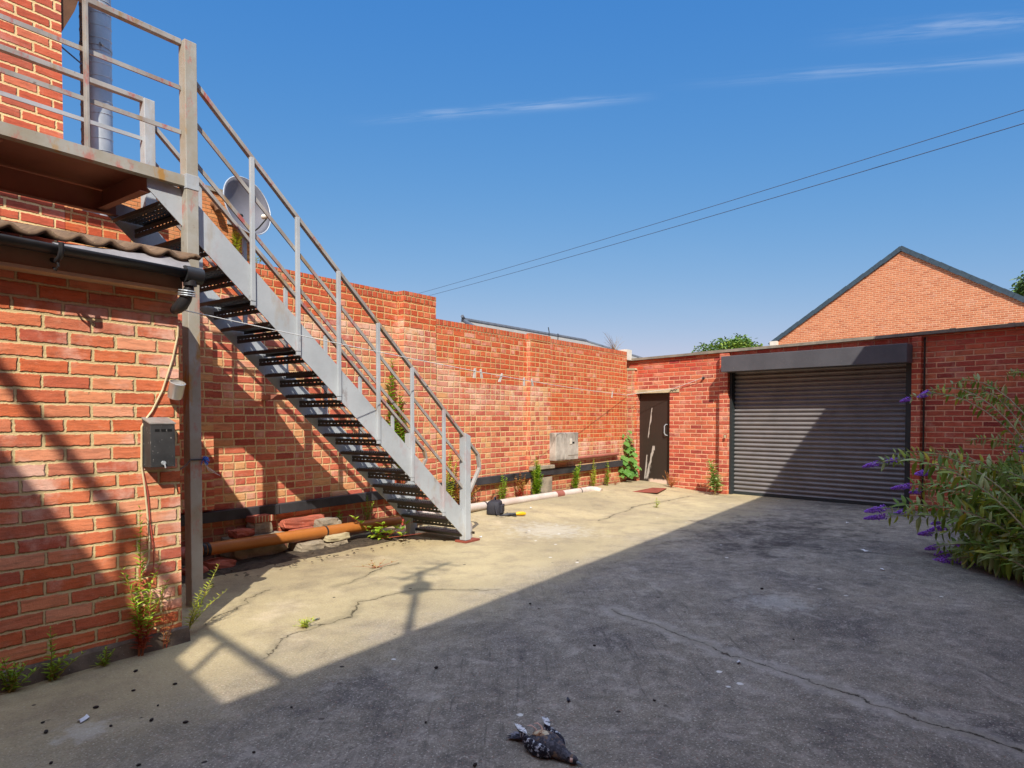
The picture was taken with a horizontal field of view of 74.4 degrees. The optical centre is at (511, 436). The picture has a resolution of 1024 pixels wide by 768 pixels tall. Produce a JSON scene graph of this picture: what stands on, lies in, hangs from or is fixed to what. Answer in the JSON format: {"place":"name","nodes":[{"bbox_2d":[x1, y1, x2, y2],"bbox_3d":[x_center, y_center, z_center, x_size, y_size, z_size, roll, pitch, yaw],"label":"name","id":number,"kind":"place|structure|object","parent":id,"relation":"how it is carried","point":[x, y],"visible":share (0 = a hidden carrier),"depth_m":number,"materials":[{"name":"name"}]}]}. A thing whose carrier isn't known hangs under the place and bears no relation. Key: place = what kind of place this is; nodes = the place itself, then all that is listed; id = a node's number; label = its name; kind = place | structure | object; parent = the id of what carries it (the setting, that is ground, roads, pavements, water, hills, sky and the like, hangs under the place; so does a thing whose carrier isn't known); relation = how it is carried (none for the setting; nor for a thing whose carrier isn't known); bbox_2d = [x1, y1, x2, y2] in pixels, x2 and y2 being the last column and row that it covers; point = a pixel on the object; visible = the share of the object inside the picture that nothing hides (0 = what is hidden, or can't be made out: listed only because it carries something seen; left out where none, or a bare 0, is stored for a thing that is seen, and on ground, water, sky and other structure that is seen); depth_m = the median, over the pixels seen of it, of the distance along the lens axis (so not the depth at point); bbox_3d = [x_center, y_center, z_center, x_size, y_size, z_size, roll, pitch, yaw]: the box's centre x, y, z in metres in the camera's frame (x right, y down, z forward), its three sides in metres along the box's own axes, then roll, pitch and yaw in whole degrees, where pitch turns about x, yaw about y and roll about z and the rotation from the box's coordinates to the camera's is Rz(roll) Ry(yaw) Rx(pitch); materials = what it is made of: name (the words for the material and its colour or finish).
{"place":"outdoors","nodes":[
{"label":"outdoors","id":0,"kind":"place"},
{"bbox_2d":[0,480,1023,767],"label":"ground","id":1,"kind":"structure","parent":0,"point":[838,644],"depth_m":3.73,"materials":[{"name":"concrete"}]},
{"bbox_2d":[0,656,38,692],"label":"ground weed","id":2,"kind":"object","parent":1,"relation":"on","point":[13,680],"visible":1,"depth_m":3.24,"materials":[{"name":"green plant"}]},
{"bbox_2d":[0,0,77,242],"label":"brick building","id":3,"kind":"structure","parent":1,"relation":"on","point":[53,17],"depth_m":5.04,"materials":[{"name":"red brick"}]},
{"bbox_2d":[41,29,82,65],"bbox_3d":[-3.552,-3.071,5.371,0.012,0.020,0.601,0,2,-2],"label":"guy wire","id":4,"kind":"object","parent":3,"relation":"attached to","point":[71,55],"visible":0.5,"depth_m":5.45,"materials":[{"name":"grey metal"}]},
{"bbox_2d":[78,0,113,215],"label":"flue pipe","id":5,"kind":"object","parent":3,"relation":"attached to","point":[100,37],"visible":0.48,"depth_m":5.72,"materials":[{"name":"silver metal"}]},
{"bbox_2d":[41,626,85,680],"bbox_3d":[-2.280,1.091,3.420,0.110,0.278,0.196,1,2,36],"label":"ground weed","id":6,"kind":"object","parent":1,"relation":"on","point":[51,675],"visible":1,"depth_m":3.39,"materials":[{"name":"green plant"}]},
{"bbox_2d":[77,714,89,722],"bbox_3d":[-1.874,1.232,2.942,0.034,0.014,0.071,0,2,5],"label":"paper scrap","id":7,"kind":"object","parent":1,"relation":"on","point":[84,718],"visible":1,"depth_m":2.94,"materials":[{"name":"white paper"}]},
{"bbox_2d":[0,219,204,692],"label":"outbuilding","id":8,"kind":"structure","parent":1,"relation":"on","point":[88,334],"depth_m":3.54,"materials":[{"name":"brick"}]},
{"bbox_2d":[141,417,175,467],"bbox_3d":[-1.992,0.035,3.812,0.112,0.286,0.146,1,2,36],"label":"electrical box","id":9,"kind":"object","parent":8,"relation":"attached to","point":[158,441],"visible":1,"depth_m":3.78,"materials":[{"name":"black metal"}]},
{"bbox_2d":[140,325,178,571],"bbox_3d":[-2.014,0.060,3.856,0.023,1.410,0.244,1,2,36],"label":"wall cable","id":10,"kind":"object","parent":8,"relation":"attached to","point":[141,442],"depth_m":3.81,"materials":[{"name":"beige plastic"}]},
{"bbox_2d":[143,471,154,575],"bbox_3d":[-2.059,0.487,3.815,0.008,0.621,0.061,1,2,36],"label":"thin wire","id":11,"kind":"object","parent":10,"relation":"hanging from","point":[150,523],"visible":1,"depth_m":3.82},
{"bbox_2d":[167,380,185,399],"bbox_3d":[-1.933,-0.267,3.882,0.114,0.120,0.087,1,2,36],"label":"steel cup","id":12,"kind":"object","parent":8,"relation":"attached to","point":[176,388],"visible":1,"depth_m":3.86,"materials":[{"name":"metal"}]},
{"bbox_2d":[185,310,700,394],"bbox_3d":[0.788,-0.798,8.111,1.456,0.282,9.867,1,2,25],"label":"washing line","id":13,"kind":"object","parent":8,"relation":"attached to","point":[396,355],"visible":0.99,"depth_m":5.64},
{"bbox_2d":[91,646,114,666],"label":"ground weed","id":14,"kind":"object","parent":1,"relation":"on","point":[104,661],"visible":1,"depth_m":3.58,"materials":[{"name":"green plant"}]},
{"bbox_2d":[120,505,168,655],"bbox_3d":[-2.040,0.800,3.736,0.143,0.840,0.287,1,2,36],"label":"tall weed","id":15,"kind":"object","parent":1,"relation":"on","point":[139,619],"visible":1,"depth_m":3.73,"materials":[{"name":"green plant"}]},
{"bbox_2d":[65,185,249,261],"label":"house","id":16,"kind":"structure","parent":1,"relation":"on","point":[214,213],"depth_m":13.70,"materials":[{"name":"brick"}]},
{"bbox_2d":[230,231,247,255],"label":"wall plant","id":17,"kind":"object","parent":16,"relation":"attached to","point":[234,239],"depth_m":14.01,"materials":[{"name":"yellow plant"}]},
{"bbox_2d":[223,176,270,234],"bbox_3d":[-5.471,-4.786,13.952,0.884,1.221,0.887,0,2,-17],"label":"satellite dish","id":18,"kind":"object","parent":16,"relation":"attached to","point":[235,193],"visible":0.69,"depth_m":14.12,"materials":[{"name":"metal"}]},
{"bbox_2d":[159,582,182,647],"bbox_3d":[-1.961,1.016,3.878,0.143,0.401,0.079,-1,2,-43],"label":"dry weed","id":19,"kind":"object","parent":1,"relation":"on","point":[165,627],"visible":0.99,"depth_m":3.87,"materials":[{"name":"brown plant"}]},
{"bbox_2d":[181,565,208,575],"bbox_3d":[-2.685,1.137,5.680,0.209,0.071,0.197,1,2,42],"label":"dark brick","id":20,"kind":"object","parent":1,"relation":"on","point":[205,569],"visible":0.2,"depth_m":5.65,"materials":[{"name":"red brick"}]},
{"bbox_2d":[183,564,226,628],"bbox_3d":[-1.900,1.006,4.187,0.143,0.406,0.305,1,2,36],"label":"corner weed","id":21,"kind":"object","parent":1,"relation":"on","point":[192,620],"visible":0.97,"depth_m":4.15,"materials":[{"name":"green plant"}]},
{"bbox_2d":[203,557,235,569],"bbox_3d":[-2.581,1.124,5.907,0.232,0.085,0.249,1,2,28],"label":"dark brick","id":22,"kind":"object","parent":1,"relation":"on","point":[213,563],"visible":0.73,"depth_m":5.85,"materials":[{"name":"red brick"}]},
{"bbox_2d":[0,0,480,606],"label":"fire escape","id":23,"kind":"object","parent":1,"relation":"on","point":[56,170],"visible":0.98,"depth_m":5.06,"materials":[{"name":"metal"}]},
{"bbox_2d":[180,456,217,474],"bbox_3d":[-2.108,0.220,4.387,0.168,0.145,0.851,0,2,-8],"label":"blue string","id":24,"kind":"object","parent":23,"relation":"attached to","point":[205,458],"visible":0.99,"depth_m":4.73,"materials":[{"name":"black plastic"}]},
{"bbox_2d":[220,531,287,559],"bbox_3d":[-2.457,1.039,6.418,0.260,0.226,0.576,1,2,36],"label":"stone block","id":25,"kind":"object","parent":1,"relation":"on","point":[256,552],"depth_m":6.30,"materials":[{"name":"stone"}]},
{"bbox_2d":[227,528,254,538],"bbox_3d":[-2.521,0.900,6.279,0.158,0.079,0.210,1,2,31],"label":"loose brick","id":26,"kind":"object","parent":25,"relation":"on","point":[239,533],"visible":0.98,"depth_m":6.22,"materials":[{"name":"red brick"}]},
{"bbox_2d":[246,521,272,534],"bbox_3d":[-2.430,0.874,6.482,0.159,0.117,0.206,1,2,36],"label":"concrete block","id":27,"kind":"object","parent":25,"relation":"on","point":[262,527],"depth_m":6.42,"materials":[{"name":"grey concrete"}]},
{"bbox_2d":[246,514,272,522],"bbox_3d":[-2.424,0.788,6.477,0.144,0.061,0.210,1,2,36],"label":"ribbed brick","id":28,"kind":"object","parent":27,"relation":"on","point":[258,518],"visible":1,"depth_m":6.42,"materials":[{"name":"brick"}]},
{"bbox_2d":[181,516,401,559],"bbox_3d":[-2.241,0.973,6.397,0.136,0.153,3.201,1,2,36],"label":"brown drain pipe","id":29,"kind":"object","parent":1,"relation":"on","point":[227,546],"visible":0.47,"depth_m":6.46,"materials":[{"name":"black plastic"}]},
{"bbox_2d":[293,616,314,627],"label":"dry tuft","id":30,"kind":"object","parent":1,"relation":"on","point":[304,623],"visible":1,"depth_m":4.24,"materials":[{"name":"yellow plant"}]},
{"bbox_2d":[181,531,430,586],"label":"leaf litter","id":31,"kind":"object","parent":1,"relation":"on","point":[287,555],"visible":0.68,"depth_m":6.40,"materials":[{"name":"brown plant"}]},
{"bbox_2d":[288,539,324,551],"bbox_3d":[-2.044,1.089,6.702,0.229,0.107,0.288,1,2,36],"label":"concrete block","id":32,"kind":"object","parent":1,"relation":"on","point":[307,545],"depth_m":6.62,"materials":[{"name":"grey concrete"}]},
{"bbox_2d":[286,526,313,531],"bbox_3d":[-2.144,0.985,6.874,0.159,0.110,0.290,1,2,36],"label":"loose brick","id":33,"kind":"object","parent":32,"relation":"on","point":[306,527],"visible":0.27,"depth_m":6.83,"materials":[{"name":"red brick"}]},
{"bbox_2d":[279,514,324,528],"bbox_3d":[-2.152,0.881,6.952,0.108,0.109,0.509,1,2,36],"label":"loose brick","id":34,"kind":"object","parent":33,"relation":"on","point":[295,522],"visible":0.86,"depth_m":6.86,"materials":[{"name":"red brick"}]},
{"bbox_2d":[324,539,347,546],"bbox_3d":[-1.852,1.096,6.946,0.246,0.080,0.228,1,2,36],"label":"stone block","id":35,"kind":"object","parent":1,"relation":"on","point":[335,543],"depth_m":6.84,"materials":[{"name":"stone"}]},
{"bbox_2d":[316,532,349,541],"bbox_3d":[-1.847,1.028,6.940,0.267,0.066,0.274,1,2,36],"label":"stone block","id":36,"kind":"object","parent":35,"relation":"on","point":[337,537],"depth_m":6.84,"materials":[{"name":"stone"}]},
{"bbox_2d":[313,517,341,526],"bbox_3d":[-1.950,0.930,7.087,0.198,0.145,0.269,1,2,36],"label":"stone block","id":37,"kind":"object","parent":36,"relation":"on","point":[325,521],"depth_m":7.00,"materials":[{"name":"stone"}]},
{"bbox_2d":[65,207,631,565],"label":"boundary wall","id":38,"kind":"structure","parent":1,"relation":"on","point":[279,460],"depth_m":8.02,"materials":[{"name":"brick"}]},
{"bbox_2d":[361,495,373,519],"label":"wall weed","id":39,"kind":"object","parent":38,"relation":"attached to","point":[367,513],"depth_m":7.62,"materials":[{"name":"green plant"}]},
{"bbox_2d":[550,432,577,460],"bbox_3d":[0.822,0.160,10.924,0.198,0.440,0.685,1,2,36],"label":"meter box","id":40,"kind":"object","parent":38,"relation":"attached to","point":[563,445],"visible":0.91,"depth_m":10.78,"materials":[{"name":"white paint"}]},
{"bbox_2d":[557,434,567,459],"bbox_3d":[0.799,0.163,10.736,0.005,0.403,0.315,1,2,36],"label":"door leaf","id":41,"kind":"structure","parent":40,"relation":"in","point":[562,439],"depth_m":10.74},
{"bbox_2d":[572,452,618,459],"bbox_3d":[1.482,0.345,11.912,0.056,0.068,1.681,1,2,36],"label":"conduit","id":42,"kind":"object","parent":38,"relation":"attached to","point":[598,455],"visible":0.85,"depth_m":11.91,"materials":[{"name":"plastic"}]},
{"bbox_2d":[360,559,397,567],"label":"dry tuft","id":43,"kind":"object","parent":1,"relation":"on","point":[375,564],"visible":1,"depth_m":5.95,"materials":[{"name":"beige plant"}]},
{"bbox_2d":[350,515,421,539],"bbox_3d":[-1.319,0.968,7.148,0.781,0.287,0.332,0,2,7],"label":"bramble","id":44,"kind":"object","parent":1,"relation":"on","point":[378,536],"visible":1,"depth_m":7.17,"materials":[{"name":"green plant"}]},
{"bbox_2d":[385,358,406,524],"bbox_3d":[-1.325,0.065,7.979,0.309,1.980,0.422,1,2,36],"label":"climbing plant","id":45,"kind":"object","parent":1,"relation":"on","point":[402,435],"visible":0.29,"depth_m":7.93,"materials":[{"name":"green plant"}]},
{"bbox_2d":[446,449,458,497],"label":"wall weed","id":46,"kind":"object","parent":1,"relation":"on","point":[452,486],"depth_m":8.76,"materials":[{"name":"green plant"}]},
{"bbox_2d":[454,474,479,503],"bbox_3d":[-0.599,0.677,8.973,0.221,0.636,0.579,1,2,36],"label":"wall weed","id":47,"kind":"object","parent":1,"relation":"on","point":[458,493],"depth_m":8.85,"materials":[{"name":"orange plant"}]},
{"bbox_2d":[487,496,510,515],"bbox_3d":[-0.176,0.900,8.756,0.390,0.220,0.312,1,2,36],"label":"tool bag","id":48,"kind":"object","parent":1,"relation":"on","point":[495,506],"visible":0.99,"depth_m":8.67,"materials":[{"name":"black fabric"}]},
{"bbox_2d":[497,474,507,498],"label":"wall weed","id":49,"kind":"object","parent":1,"relation":"on","point":[500,490],"depth_m":9.63,"materials":[{"name":"green plant"}]},
{"bbox_2d":[417,486,602,520],"bbox_3d":[0.175,0.944,9.716,0.234,0.186,4.310,1,2,36],"label":"grey drain pipe","id":50,"kind":"object","parent":1,"relation":"on","point":[479,506],"visible":0.62,"depth_m":9.91,"materials":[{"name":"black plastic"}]},
{"bbox_2d":[503,511,525,515],"bbox_3d":[0.035,0.999,8.677,0.303,0.058,0.092,0,2,-13],"label":"yellow tool","id":51,"kind":"object","parent":1,"relation":"on","point":[520,513],"visible":0.96,"depth_m":8.68,"materials":[{"name":"plastic"}]},
{"bbox_2d":[515,471,525,496],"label":"wall weed","id":52,"kind":"object","parent":1,"relation":"on","point":[521,489],"depth_m":9.99,"materials":[{"name":"orange plant"}]},
{"bbox_2d":[531,457,543,493],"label":"wall weed","id":53,"kind":"object","parent":1,"relation":"on","point":[537,484],"depth_m":10.20,"materials":[{"name":"green plant"}]},
{"bbox_2d":[505,716,582,765],"bbox_3d":[0.135,1.206,2.684,0.170,0.082,0.376,-1,2,-36],"label":"dead pigeon","id":54,"kind":"object","parent":1,"relation":"on","point":[548,741],"visible":1,"depth_m":2.63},
{"bbox_2d":[458,315,641,357],"bbox_3d":[0.815,-1.782,26.183,7.441,4.786,13.514,1,2,36],"label":"bungalow","id":55,"kind":"object","parent":1,"relation":"on","point":[464,320],"visible":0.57,"depth_m":25.62,"materials":[{"name":"brick"}]},
{"bbox_2d":[572,461,581,488],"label":"wall weed","id":56,"kind":"object","parent":1,"relation":"on","point":[576,482],"depth_m":11.18,"materials":[{"name":"green plant"}]},
{"bbox_2d":[590,460,596,485],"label":"wall weed","id":57,"kind":"object","parent":1,"relation":"on","point":[593,475],"depth_m":11.71,"materials":[{"name":"yellow plant"}]},
{"bbox_2d":[603,459,610,485],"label":"wall weed","id":58,"kind":"object","parent":1,"relation":"on","point":[607,480],"depth_m":12.11,"materials":[{"name":"green plant"}]},
{"bbox_2d":[618,430,641,478],"bbox_3d":[2.129,0.383,12.998,0.669,1.001,0.699,1,2,36],"label":"mallow","id":59,"kind":"object","parent":1,"relation":"on","point":[631,473],"visible":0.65,"depth_m":12.81,"materials":[{"name":"green plant"}]},
{"bbox_2d":[632,488,666,492],"bbox_3d":[2.407,0.939,11.793,0.432,0.008,0.828,1,2,24],"label":"drain cover","id":60,"kind":"object","parent":1,"relation":"on","point":[652,490],"visible":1,"depth_m":11.68,"materials":[{"name":"red metal"}]},
{"bbox_2d":[663,472,679,486],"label":"dry plant","id":61,"kind":"object","parent":1,"relation":"on","point":[670,484],"visible":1,"depth_m":12.34,"materials":[{"name":"brown plant"}]},
{"bbox_2d":[705,459,724,493],"bbox_3d":[3.489,0.687,11.602,0.381,0.601,0.363,0,2,9],"label":"thistle","id":62,"kind":"object","parent":1,"relation":"on","point":[713,480],"visible":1,"depth_m":11.59,"materials":[{"name":"green plant"}]},
{"bbox_2d":[691,333,762,352],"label":"round tree","id":63,"kind":"object","parent":1,"relation":"on","point":[737,342],"visible":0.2,"depth_m":43.93,"materials":[{"name":"green plant"}]},
{"bbox_2d":[626,322,1023,514],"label":"garage","id":64,"kind":"structure","parent":1,"relation":"on","point":[825,421],"depth_m":10.59,"materials":[{"name":"brick"}]},
{"bbox_2d":[639,393,669,483],"bbox_3d":[2.733,0.038,12.889,0.113,1.717,0.727,-2,2,-44],"label":"door","id":65,"kind":"structure","parent":64,"relation":"in","point":[654,407],"depth_m":12.91,"materials":[{"name":"paint"}]},
{"bbox_2d":[862,369,1023,583],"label":"buddleia","id":66,"kind":"object","parent":1,"relation":"on","point":[997,546],"visible":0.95,"depth_m":5.88,"materials":[{"name":"green plant"}]},
{"bbox_2d":[1009,271,1023,295],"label":"tall tree","id":67,"kind":"object","parent":1,"relation":"on","point":[1019,289],"visible":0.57,"depth_m":34.02,"materials":[{"name":"green plant"}]},
{"bbox_2d":[61,0,1023,356],"label":"sky","id":68,"kind":"structure","parent":0,"point":[424,145],"materials":[{"name":"blue"}]},
{"bbox_2d":[603,332,622,349],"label":"dry grass","id":69,"kind":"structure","parent":0,"point":[611,347],"depth_m":12.69,"materials":[{"name":"beige plant"}]},
{"bbox_2d":[418,109,1023,293],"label":"overhead cable","id":70,"kind":"object","parent":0,"point":[769,188],"visible":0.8,"depth_m":19.05,"materials":[{"name":"black rubber"}]},
{"bbox_2d":[429,123,1023,295],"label":"overhead cable","id":71,"kind":"object","parent":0,"point":[773,197],"visible":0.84,"depth_m":19.17,"materials":[{"name":"black rubber"}]},
{"bbox_2d":[768,246,1023,345],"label":"gable house","id":72,"kind":"structure","parent":0,"point":[900,289],"depth_m":25.39,"materials":[{"name":"brick"}]}
]}

